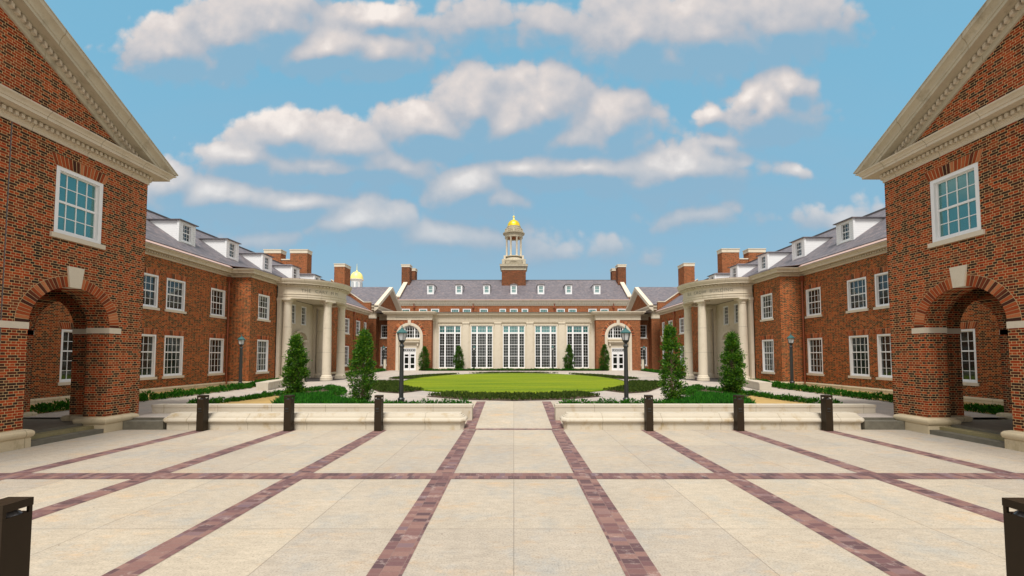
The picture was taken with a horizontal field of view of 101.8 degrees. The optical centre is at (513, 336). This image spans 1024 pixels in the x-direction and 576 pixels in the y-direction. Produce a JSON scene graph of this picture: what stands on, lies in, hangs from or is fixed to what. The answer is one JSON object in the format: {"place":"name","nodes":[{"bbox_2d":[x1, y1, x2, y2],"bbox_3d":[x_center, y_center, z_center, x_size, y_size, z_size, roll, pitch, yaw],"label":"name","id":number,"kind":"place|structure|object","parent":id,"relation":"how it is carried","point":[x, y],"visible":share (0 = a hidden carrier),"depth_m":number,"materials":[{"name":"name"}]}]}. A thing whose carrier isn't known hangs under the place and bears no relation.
{"place":"outdoors","nodes":[
{"label":"outdoors","id":0,"kind":"place"},
{"bbox_2d":[269,390,363,403],"bbox_3d":[-8.002,2.415,16.381,3.035,0.341,5.253,2,-3,-39],"label":"hedge","id":1,"kind":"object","parent":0,"point":[320,397],"depth_m":15.56,"materials":[{"name":"green plant"}]},
{"bbox_2d":[389,372,458,378],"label":"ground cover","id":2,"kind":"object","parent":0,"point":[415,376],"visible":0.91,"depth_m":37.97,"materials":[{"name":"green plant"}]},
{"bbox_2d":[0,430,1023,575],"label":"plaza pavement","id":3,"kind":"structure","parent":0,"point":[513,527],"depth_m":6.35,"materials":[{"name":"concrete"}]},
{"bbox_2d":[0,497,33,575],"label":"light bollard","id":4,"kind":"object","parent":3,"relation":"on","point":[15,532],"visible":1,"depth_m":3.43,"materials":[{"name":"brown metal"}]},
{"bbox_2d":[163,412,467,429],"bbox_3d":[-6.195,2.636,13.169,9.440,0.488,0.740,0,-3,0],"label":"stone bench","id":5,"kind":"object","parent":3,"relation":"on","point":[327,421],"visible":1,"depth_m":12.88,"materials":[{"name":"stone"}]},
{"bbox_2d":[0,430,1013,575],"bbox_3d":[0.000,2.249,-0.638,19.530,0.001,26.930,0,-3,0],"label":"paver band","id":6,"kind":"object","parent":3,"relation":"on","point":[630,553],"depth_m":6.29,"materials":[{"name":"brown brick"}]},
{"bbox_2d":[196,395,208,430],"bbox_3d":[-9.500,2.319,12.703,0.216,1.080,0.225,0,-3,0],"label":"light bollard","id":7,"kind":"object","parent":6,"relation":"on","point":[202,413],"visible":1,"depth_m":12.62,"materials":[{"name":"brown metal"}]},
{"bbox_2d":[283,395,294,430],"bbox_3d":[-6.860,2.319,12.703,0.216,1.080,0.225,0,-3,0],"label":"light bollard","id":8,"kind":"object","parent":6,"relation":"on","point":[289,405],"visible":1,"depth_m":12.61,"materials":[{"name":"brown metal"}]},
{"bbox_2d":[374,395,383,430],"bbox_3d":[-4.120,2.319,12.703,0.216,1.080,0.225,0,-3,0],"label":"light bollard","id":9,"kind":"object","parent":6,"relation":"on","point":[378,412],"visible":1,"depth_m":12.61,"materials":[{"name":"brown metal"}]},
{"bbox_2d":[644,395,653,430],"bbox_3d":[4.120,2.319,12.703,0.216,1.080,0.225,0,-3,0],"label":"light bollard","id":10,"kind":"object","parent":6,"relation":"on","point":[648,414],"visible":1,"depth_m":12.61,"materials":[{"name":"brown metal"}]},
{"bbox_2d":[733,395,744,430],"bbox_3d":[6.870,2.319,12.703,0.216,1.080,0.225,0,-3,0],"label":"light bollard","id":11,"kind":"object","parent":6,"relation":"on","point":[738,404],"visible":1,"depth_m":12.62,"materials":[{"name":"brown metal"}]},
{"bbox_2d":[820,395,833,430],"bbox_3d":[9.560,2.319,12.703,0.216,1.080,0.225,0,-3,0],"label":"light bollard","id":12,"kind":"object","parent":6,"relation":"on","point":[826,413],"visible":1,"depth_m":12.62,"materials":[{"name":"brown metal"}]},
{"bbox_2d":[1002,498,1023,575],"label":"light bollard","id":13,"kind":"object","parent":6,"relation":"on","point":[1014,535],"visible":1,"depth_m":3.45,"materials":[{"name":"brown metal"}]},
{"bbox_2d":[0,473,1023,478],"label":"cross paver band","id":14,"kind":"object","parent":3,"relation":"on","point":[511,475],"visible":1,"depth_m":7.88,"materials":[{"name":"brown brick"}]},
{"bbox_2d":[560,412,864,429],"bbox_3d":[6.195,2.636,13.169,9.440,0.488,0.740,0,-3,0],"label":"stone bench","id":15,"kind":"object","parent":3,"relation":"on","point":[700,421],"visible":0.99,"depth_m":12.88,"materials":[{"name":"stone"}]},
{"bbox_2d":[28,368,998,416],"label":"court pavement","id":16,"kind":"structure","parent":0,"point":[885,409],"depth_m":21.02,"materials":[{"name":"concrete"}]},
{"bbox_2d":[30,385,254,413],"bbox_3d":[-17.600,2.892,20.840,3.300,0.001,19.900,0,-3,0],"label":"sandy bed","id":17,"kind":"object","parent":16,"relation":"on","point":[147,400],"visible":0.12,"depth_m":19.93,"materials":[{"name":"soil"}]},
{"bbox_2d":[30,378,280,413],"bbox_3d":[-16.281,2.678,20.716,1.646,0.534,19.402,0,-3,-2],"label":"hedge","id":18,"kind":"object","parent":17,"relation":"on","point":[60,404],"visible":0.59,"depth_m":19.23,"materials":[{"name":"green plant"}]},
{"bbox_2d":[237,334,245,383],"bbox_3d":[-16.300,1.452,24.860,0.439,3.254,0.439,0,-3,0],"label":"lamp post","id":19,"kind":"object","parent":17,"relation":"on","point":[241,340],"visible":0.91,"depth_m":24.80,"materials":[{"name":"metal"}]},
{"bbox_2d":[30,209,371,404],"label":"brick wing","id":20,"kind":"structure","parent":16,"relation":"on","point":[208,300],"depth_m":27.58,"materials":[{"name":"red brick"}]},
{"bbox_2d":[57,322,72,385],"bbox_3d":[-19.353,0.745,18.385,0.215,2.700,1.620,0,-3,0],"label":"window","id":21,"kind":"structure","parent":20,"relation":"in","point":[67,336],"depth_m":18.03,"materials":[{"name":"white paint"}]},
{"bbox_2d":[140,328,158,379],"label":"window","id":22,"kind":"structure","parent":20,"relation":"in","point":[148,341],"depth_m":22.06,"materials":[{"name":"white paint"}]},
{"bbox_2d":[143,267,160,310],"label":"window","id":23,"kind":"structure","parent":20,"relation":"in","point":[151,276],"depth_m":22.23,"materials":[{"name":"white paint"}]},
{"bbox_2d":[162,330,185,378],"bbox_3d":[-19.353,0.983,23.630,0.215,2.700,1.620,0,-3,0],"label":"window","id":24,"kind":"structure","parent":20,"relation":"in","point":[173,344],"depth_m":23.68,"materials":[{"name":"white paint"}]},
{"bbox_2d":[164,272,187,313],"bbox_3d":[-19.353,-2.479,23.787,0.215,2.190,1.620,0,-3,0],"label":"window","id":25,"kind":"structure","parent":20,"relation":"in","point":[175,292],"depth_m":23.85,"materials":[{"name":"white paint"}]},
{"bbox_2d":[207,333,225,375],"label":"window","id":26,"kind":"structure","parent":20,"relation":"in","point":[216,344],"depth_m":27.10,"materials":[{"name":"white paint"}]},
{"bbox_2d":[209,283,226,318],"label":"window","id":27,"kind":"structure","parent":20,"relation":"in","point":[217,291],"depth_m":27.28,"materials":[{"name":"white paint"}]},
{"bbox_2d":[256,335,269,373],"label":"window","id":28,"kind":"structure","parent":20,"relation":"in","point":[262,341],"depth_m":29.71,"materials":[{"name":"white paint"}]},
{"bbox_2d":[257,289,270,321],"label":"window","id":29,"kind":"structure","parent":20,"relation":"in","point":[264,296],"depth_m":29.88,"materials":[{"name":"white paint"}]},
{"bbox_2d":[292,304,296,325],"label":"window","id":30,"kind":"structure","parent":20,"relation":"in","point":[293,305],"depth_m":33.84,"materials":[{"name":"white paint"}]},
{"bbox_2d":[301,306,306,326],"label":"window","id":31,"kind":"structure","parent":20,"relation":"in","point":[303,311],"depth_m":35.41,"materials":[{"name":"white paint"}]},
{"bbox_2d":[345,343,349,366],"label":"window","id":32,"kind":"structure","parent":20,"relation":"in","point":[346,344],"depth_m":48.31,"materials":[{"name":"white paint"}]},
{"bbox_2d":[345,315,349,334],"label":"window","id":33,"kind":"structure","parent":20,"relation":"in","point":[347,318],"depth_m":48.31,"materials":[{"name":"white paint"}]},
{"bbox_2d":[256,379,303,390],"bbox_3d":[-14.701,2.935,26.282,0.926,0.480,5.949,0,-3,-8],"label":"curved seat","id":34,"kind":"object","parent":16,"relation":"on","point":[268,385],"visible":0.44,"depth_m":23.80,"materials":[{"name":"stone"}]},
{"bbox_2d":[351,287,401,368],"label":"gabled block","id":35,"kind":"structure","parent":16,"relation":"on","point":[381,299],"depth_m":59.49,"materials":[{"name":"orange brick"}]},
{"bbox_2d":[350,270,363,286],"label":"distant cupola","id":36,"kind":"object","parent":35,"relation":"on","point":[356,279],"visible":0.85,"depth_m":139.46,"materials":[{"name":"gold metal"}]},
{"bbox_2d":[364,379,423,392],"bbox_3d":[-7.943,3.019,26.345,2.868,0.232,10.557,1,-3,-25],"label":"ground cover","id":37,"kind":"object","parent":16,"relation":"on","point":[390,385],"visible":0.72,"depth_m":24.21,"materials":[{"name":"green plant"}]},
{"bbox_2d":[396,326,407,401],"bbox_3d":[-4.330,1.115,16.066,0.430,3.190,0.430,0,-3,0],"label":"lamp post","id":38,"kind":"object","parent":16,"relation":"on","point":[401,333],"visible":0.88,"depth_m":16.00,"materials":[{"name":"metal"}]},
{"bbox_2d":[418,346,429,370],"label":"conical tree","id":39,"kind":"object","parent":16,"relation":"on","point":[424,356],"visible":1,"depth_m":54.35,"materials":[{"name":"green plant"}]},
{"bbox_2d":[429,370,593,370],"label":"mulch bed","id":40,"kind":"object","parent":16,"relation":"on","point":[507,370],"visible":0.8,"depth_m":55.29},
{"bbox_2d":[452,346,464,368],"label":"conical tree","id":41,"kind":"object","parent":40,"relation":"on","point":[459,362],"visible":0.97,"depth_m":55.34,"materials":[{"name":"green plant"}]},
{"bbox_2d":[433,368,594,370],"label":"hedge","id":42,"kind":"object","parent":40,"relation":"on","point":[519,369],"visible":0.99,"depth_m":54.35,"materials":[{"name":"green plant"}]},
{"bbox_2d":[562,344,575,368],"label":"conical tree","id":43,"kind":"object","parent":40,"relation":"on","point":[569,362],"visible":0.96,"depth_m":55.36,"materials":[{"name":"green plant"}]},
{"bbox_2d":[426,390,600,400],"bbox_3d":[-0.020,2.725,19.821,8.282,0.234,3.766,0,-3,0],"label":"ground cover","id":44,"kind":"object","parent":16,"relation":"on","point":[466,394],"visible":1,"depth_m":19.42,"materials":[{"name":"green plant"}]},
{"bbox_2d":[376,264,651,369],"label":"columned hall","id":45,"kind":"structure","parent":16,"relation":"on","point":[497,324],"depth_m":57.12,"materials":[{"name":"brick"}]},
{"bbox_2d":[380,325,386,338],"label":"window","id":46,"kind":"structure","parent":45,"relation":"in","point":[383,327],"depth_m":58.69,"materials":[{"name":"white paint"}]},
{"bbox_2d":[404,348,415,369],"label":"double door","id":47,"kind":"structure","parent":45,"relation":"in","point":[409,353],"depth_m":55.97,"materials":[{"name":"white paint"}]},
{"bbox_2d":[438,325,461,368],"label":"tall window","id":48,"kind":"structure","parent":45,"relation":"in","point":[449,336],"depth_m":57.10,"materials":[{"name":"white paint"}]},
{"bbox_2d":[470,325,493,368],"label":"tall window","id":49,"kind":"structure","parent":45,"relation":"in","point":[481,336],"depth_m":57.09,"materials":[{"name":"white paint"}]},
{"bbox_2d":[500,216,527,285],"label":"domed tower","id":50,"kind":"structure","parent":45,"relation":"on","point":[513,268],"depth_m":74.96,"materials":[{"name":"brick"}]},
{"bbox_2d":[502,325,525,368],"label":"tall window","id":51,"kind":"structure","parent":45,"relation":"in","point":[513,336],"depth_m":57.09,"materials":[{"name":"white paint"}]},
{"bbox_2d":[534,325,557,368],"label":"tall window","id":52,"kind":"structure","parent":45,"relation":"in","point":[545,336],"depth_m":57.09,"materials":[{"name":"white paint"}]},
{"bbox_2d":[566,325,589,368],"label":"tall window","id":53,"kind":"structure","parent":45,"relation":"in","point":[577,336],"depth_m":57.10,"materials":[{"name":"white paint"}]},
{"bbox_2d":[612,348,623,369],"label":"double door","id":54,"kind":"structure","parent":45,"relation":"in","point":[617,353],"depth_m":55.99,"materials":[{"name":"white paint"}]},
{"bbox_2d":[640,325,647,338],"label":"window","id":55,"kind":"structure","parent":45,"relation":"in","point":[643,328],"depth_m":58.69,"materials":[{"name":"white paint"}]},
{"bbox_2d":[404,373,623,393],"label":"lawn","id":56,"kind":"structure","parent":16,"relation":"on","point":[515,382],"depth_m":28.75,"materials":[{"name":"green plant"}]},
{"bbox_2d":[598,344,609,370],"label":"conical tree","id":57,"kind":"object","parent":16,"relation":"on","point":[605,360],"visible":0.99,"depth_m":54.43,"materials":[{"name":"green plant"}]},
{"bbox_2d":[620,325,630,400],"bbox_3d":[4.330,1.115,16.066,0.430,3.190,0.430,0,-3,0],"label":"lamp post","id":58,"kind":"object","parent":16,"relation":"on","point":[625,332],"visible":0.84,"depth_m":16.00,"materials":[{"name":"metal"}]},
{"bbox_2d":[605,387,659,392],"bbox_3d":[7.912,3.136,26.333,2.808,0.001,10.490,-1,-3,25],"label":"planting bed","id":59,"kind":"object","parent":16,"relation":"on","point":[631,392],"visible":0.15,"depth_m":22.65,"materials":[{"name":"green plant"}]},
{"bbox_2d":[603,379,666,391],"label":"ground cover","id":60,"kind":"object","parent":59,"relation":"on","point":[640,385],"visible":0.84,"depth_m":24.59,"materials":[{"name":"green plant"}]},
{"bbox_2d":[625,287,677,369],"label":"gabled block","id":61,"kind":"structure","parent":16,"relation":"on","point":[646,299],"depth_m":58.37,"materials":[{"name":"orange brick"}]},
{"bbox_2d":[642,385,843,403],"bbox_3d":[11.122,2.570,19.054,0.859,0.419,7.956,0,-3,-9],"label":"hedge","id":62,"kind":"object","parent":16,"relation":"on","point":[790,398],"visible":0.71,"depth_m":17.38,"materials":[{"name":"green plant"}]},
{"bbox_2d":[557,396,676,403],"bbox_3d":[3.736,2.363,14.933,4.453,0.460,0.691,0,-3,-2],"label":"hedge","id":63,"kind":"object","parent":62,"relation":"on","point":[599,401],"visible":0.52,"depth_m":14.89,"materials":[{"name":"green plant"}]},
{"bbox_2d":[657,321,688,399],"bbox_3d":[6.016,1.042,15.867,1.282,3.279,1.156,0,-3,0],"label":"young evergreen","id":64,"kind":"object","parent":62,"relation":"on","point":[677,390],"visible":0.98,"depth_m":15.74,"materials":[{"name":"green plant"}]},
{"bbox_2d":[685,384,704,395],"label":"hedge","id":65,"kind":"object","parent":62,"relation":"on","point":[691,390],"visible":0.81,"depth_m":19.97,"materials":[{"name":"green plant"}]},
{"bbox_2d":[717,330,748,394],"bbox_3d":[9.658,1.244,18.404,1.258,3.106,1.249,-2,-3,34],"label":"young evergreen","id":66,"kind":"object","parent":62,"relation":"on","point":[729,381],"visible":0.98,"depth_m":18.26,"materials":[{"name":"green plant"}]},
{"bbox_2d":[747,396,812,403],"bbox_3d":[10.500,2.608,16.969,3.200,0.001,4.860,0,-3,0],"label":"sandy patch","id":67,"kind":"object","parent":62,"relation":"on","point":[761,400],"visible":0.33,"depth_m":16.76,"materials":[{"name":"beige sand"}]},
{"bbox_2d":[736,379,771,390],"bbox_3d":[14.701,2.935,26.282,0.926,0.480,5.949,0,-3,8],"label":"curved seat","id":68,"kind":"object","parent":16,"relation":"on","point":[760,385],"visible":0.42,"depth_m":23.66,"materials":[{"name":"stone"}]},
{"bbox_2d":[656,208,1003,404],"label":"brick wing","id":69,"kind":"structure","parent":16,"relation":"on","point":[822,298],"depth_m":27.17,"materials":[{"name":"red brick"}]},
{"bbox_2d":[679,315,683,334],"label":"window","id":70,"kind":"structure","parent":69,"relation":"in","point":[681,318],"depth_m":48.11,"materials":[{"name":"white paint"}]},
{"bbox_2d":[722,306,728,326],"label":"window","id":71,"kind":"structure","parent":69,"relation":"in","point":[725,309],"depth_m":35.16,"materials":[{"name":"white paint"}]},
{"bbox_2d":[733,303,737,324],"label":"window","id":72,"kind":"structure","parent":69,"relation":"in","point":[735,305],"depth_m":33.47,"materials":[{"name":"white paint"}]},
{"bbox_2d":[759,288,773,321],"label":"window","id":73,"kind":"structure","parent":69,"relation":"in","point":[766,295],"depth_m":29.48,"materials":[{"name":"white paint"}]},
{"bbox_2d":[761,335,774,373],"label":"window","id":74,"kind":"structure","parent":69,"relation":"in","point":[767,345],"depth_m":29.37,"materials":[{"name":"white paint"}]},
{"bbox_2d":[804,282,821,318],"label":"window","id":75,"kind":"structure","parent":69,"relation":"in","point":[813,295],"depth_m":26.91,"materials":[{"name":"white paint"}]},
{"bbox_2d":[805,333,823,375],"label":"window","id":76,"kind":"structure","parent":69,"relation":"in","point":[814,341],"depth_m":26.79,"materials":[{"name":"white paint"}]},
{"bbox_2d":[845,271,868,312],"bbox_3d":[19.353,-2.494,23.437,0.215,2.190,1.620,0,-3,0],"label":"window","id":77,"kind":"structure","parent":69,"relation":"in","point":[856,283],"depth_m":23.52,"materials":[{"name":"white paint"}]},
{"bbox_2d":[847,329,870,378],"bbox_3d":[19.353,0.967,23.280,0.215,2.700,1.620,0,-3,0],"label":"window","id":78,"kind":"structure","parent":69,"relation":"in","point":[858,339],"depth_m":23.36,"materials":[{"name":"white paint"}]},
{"bbox_2d":[872,266,888,309],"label":"window","id":79,"kind":"structure","parent":69,"relation":"in","point":[880,274],"depth_m":21.92,"materials":[{"name":"white paint"}]},
{"bbox_2d":[874,328,891,380],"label":"window","id":80,"kind":"structure","parent":69,"relation":"in","point":[883,334],"depth_m":21.79,"materials":[{"name":"white paint"}]},
{"bbox_2d":[960,321,979,385],"bbox_3d":[19.353,0.729,18.036,0.215,2.700,1.620,0,-3,0],"label":"window","id":81,"kind":"structure","parent":69,"relation":"in","point":[968,343],"depth_m":17.72,"materials":[{"name":"white paint"}]},
{"bbox_2d":[772,386,1003,413],"bbox_3d":[17.600,2.892,20.840,3.300,0.001,19.900,0,-3,0],"label":"sandy bed","id":82,"kind":"object","parent":16,"relation":"on","point":[888,400],"visible":0.12,"depth_m":18.56,"materials":[{"name":"soil"}]},
{"bbox_2d":[787,333,794,384],"bbox_3d":[17.050,1.420,25.562,0.456,3.381,0.456,0,-3,0],"label":"lamp post","id":83,"kind":"object","parent":82,"relation":"on","point":[790,338],"visible":0.94,"depth_m":25.50,"materials":[{"name":"metal"}]},
{"bbox_2d":[748,378,1003,414],"bbox_3d":[16.298,2.679,20.610,1.634,0.522,19.489,0,-3,2],"label":"hedge","id":84,"kind":"object","parent":82,"relation":"on","point":[984,408],"visible":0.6,"depth_m":19.17,"materials":[{"name":"green plant"}]},
{"bbox_2d":[469,371,557,372],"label":"ground cover","id":85,"kind":"object","parent":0,"point":[514,372],"visible":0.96,"depth_m":46.20,"materials":[{"name":"green plant"}]},
{"bbox_2d":[461,402,566,429],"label":"ramp path","id":86,"kind":"structure","parent":0,"point":[513,415],"depth_m":14.76,"materials":[{"name":"concrete"}]},
{"bbox_2d":[464,401,563,428],"bbox_3d":[0.000,2.810,15.338,3.160,0.330,4.900,0,-3,0],"label":"ramp paver band","id":87,"kind":"object","parent":86,"relation":"on","point":[479,406],"visible":0.86,"depth_m":14.91,"materials":[{"name":"brown brick"}]},
{"bbox_2d":[45,0,985,294],"label":"sky","id":88,"kind":"structure","parent":0,"point":[372,137],"materials":[{"name":"blue"}]},
{"bbox_2d":[35,417,997,419],"bbox_3d":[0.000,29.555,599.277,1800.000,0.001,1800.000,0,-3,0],"label":"ground","id":89,"kind":"structure","parent":0,"point":[985,418],"depth_m":15.56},
{"bbox_2d":[23,419,82,432],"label":"arcade floor","id":90,"kind":"structure","parent":89,"relation":"on","point":[40,425],"depth_m":12.11,"materials":[{"name":"stone"}]},
{"bbox_2d":[0,0,177,452],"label":"gabled brick pavilion","id":91,"kind":"structure","parent":90,"relation":"on","point":[84,163],"depth_m":11.53,"materials":[{"name":"red brick"}]},
{"bbox_2d":[49,151,108,249],"bbox_3d":[-12.252,-3.748,11.712,0.215,2.250,1.570,0,-3,0],"label":"window","id":92,"kind":"structure","parent":91,"relation":"in","point":[78,198],"depth_m":11.73,"materials":[{"name":"glass"}]},
{"bbox_2d":[30,426,103,446],"bbox_3d":[-12.440,2.538,7.442,0.619,0.265,11.100,0,-3,0],"label":"threshold step","id":93,"kind":"object","parent":89,"relation":"on","point":[42,438],"visible":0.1,"depth_m":11.37,"materials":[{"name":"concrete"}]},
{"bbox_2d":[151,404,473,419],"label":"planter wall","id":94,"kind":"structure","parent":89,"relation":"on","point":[466,410],"depth_m":14.15,"materials":[{"name":"stone"}]},
{"bbox_2d":[122,417,904,429],"bbox_3d":[0.000,2.721,13.040,26.400,0.346,0.340,0,-3,0],"label":"court step","id":95,"kind":"object","parent":89,"relation":"on","point":[159,423],"visible":0.34,"depth_m":12.87,"materials":[{"name":"stone"}]},
{"bbox_2d":[554,404,875,419],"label":"planter wall","id":96,"kind":"structure","parent":89,"relation":"on","point":[560,409],"depth_m":14.15,"materials":[{"name":"stone"}]},
{"bbox_2d":[930,427,1004,447],"bbox_3d":[12.440,2.530,7.273,0.619,0.265,11.100,0,-3,0],"label":"threshold step","id":97,"kind":"object","parent":89,"relation":"on","point":[992,439],"visible":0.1,"depth_m":11.20,"materials":[{"name":"concrete"}]},
{"bbox_2d":[569,372,638,378],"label":"ground cover","id":98,"kind":"object","parent":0,"point":[608,376],"visible":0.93,"depth_m":37.95,"materials":[{"name":"green plant"}]},
{"bbox_2d":[658,390,755,403],"bbox_3d":[8.031,2.418,16.452,3.036,0.341,5.345,-2,-3,41],"label":"hedge","id":99,"kind":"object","parent":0,"point":[707,397],"depth_m":15.54,"materials":[{"name":"green plant"}]},
{"bbox_2d":[950,420,1012,434],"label":"arcade floor","id":100,"kind":"structure","parent":0,"point":[994,426],"depth_m":11.94,"materials":[{"name":"stone"}]},
{"bbox_2d":[853,0,1023,451],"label":"gabled brick pavilion","id":101,"kind":"structure","parent":100,"relation":"on","point":[943,160],"depth_m":11.68,"materials":[{"name":"red brick"}]},
{"bbox_2d":[924,148,984,247],"bbox_3d":[12.252,-3.755,11.542,0.215,2.250,1.570,0,-3,0],"label":"window","id":102,"kind":"structure","parent":101,"relation":"in","point":[955,197],"depth_m":11.56,"materials":[{"name":"glass"}]},
{"label":"planter bed","id":103,"kind":"structure","parent":0,"visible":0},
{"bbox_2d":[215,395,278,403],"bbox_3d":[-10.500,2.608,16.969,3.200,0.001,4.860,0,-3,0],"label":"sandy patch","id":104,"kind":"object","parent":103,"relation":"on","point":[262,400],"visible":0.33,"depth_m":16.76,"materials":[{"name":"beige sand"}]},
{"bbox_2d":[186,385,324,403],"bbox_3d":[-11.081,2.592,19.060,0.875,0.377,7.837,0,-3,9],"label":"hedge","id":105,"kind":"object","parent":103,"relation":"on","point":[256,395],"visible":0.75,"depth_m":17.64,"materials":[{"name":"green plant"}]},
{"bbox_2d":[279,332,312,394],"bbox_3d":[-9.641,1.283,18.485,1.326,3.075,1.192,0,-3,0],"label":"young evergreen","id":106,"kind":"object","parent":103,"relation":"on","point":[295,375],"visible":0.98,"depth_m":18.31,"materials":[{"name":"green plant"}]},
{"bbox_2d":[323,384,347,395],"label":"hedge","id":107,"kind":"object","parent":103,"relation":"on","point":[336,390],"visible":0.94,"depth_m":20.16,"materials":[{"name":"green plant"}]},
{"bbox_2d":[343,327,379,400],"bbox_3d":[-5.770,1.148,15.883,1.219,3.071,1.258,-1,-3,30],"label":"young evergreen","id":108,"kind":"object","parent":103,"relation":"on","point":[360,360],"visible":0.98,"depth_m":15.72,"materials":[{"name":"green plant"}]},
{"bbox_2d":[345,398,472,403],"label":"hedge","id":109,"kind":"object","parent":103,"relation":"on","point":[430,401],"visible":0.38,"depth_m":14.88,"materials":[{"name":"green plant"}]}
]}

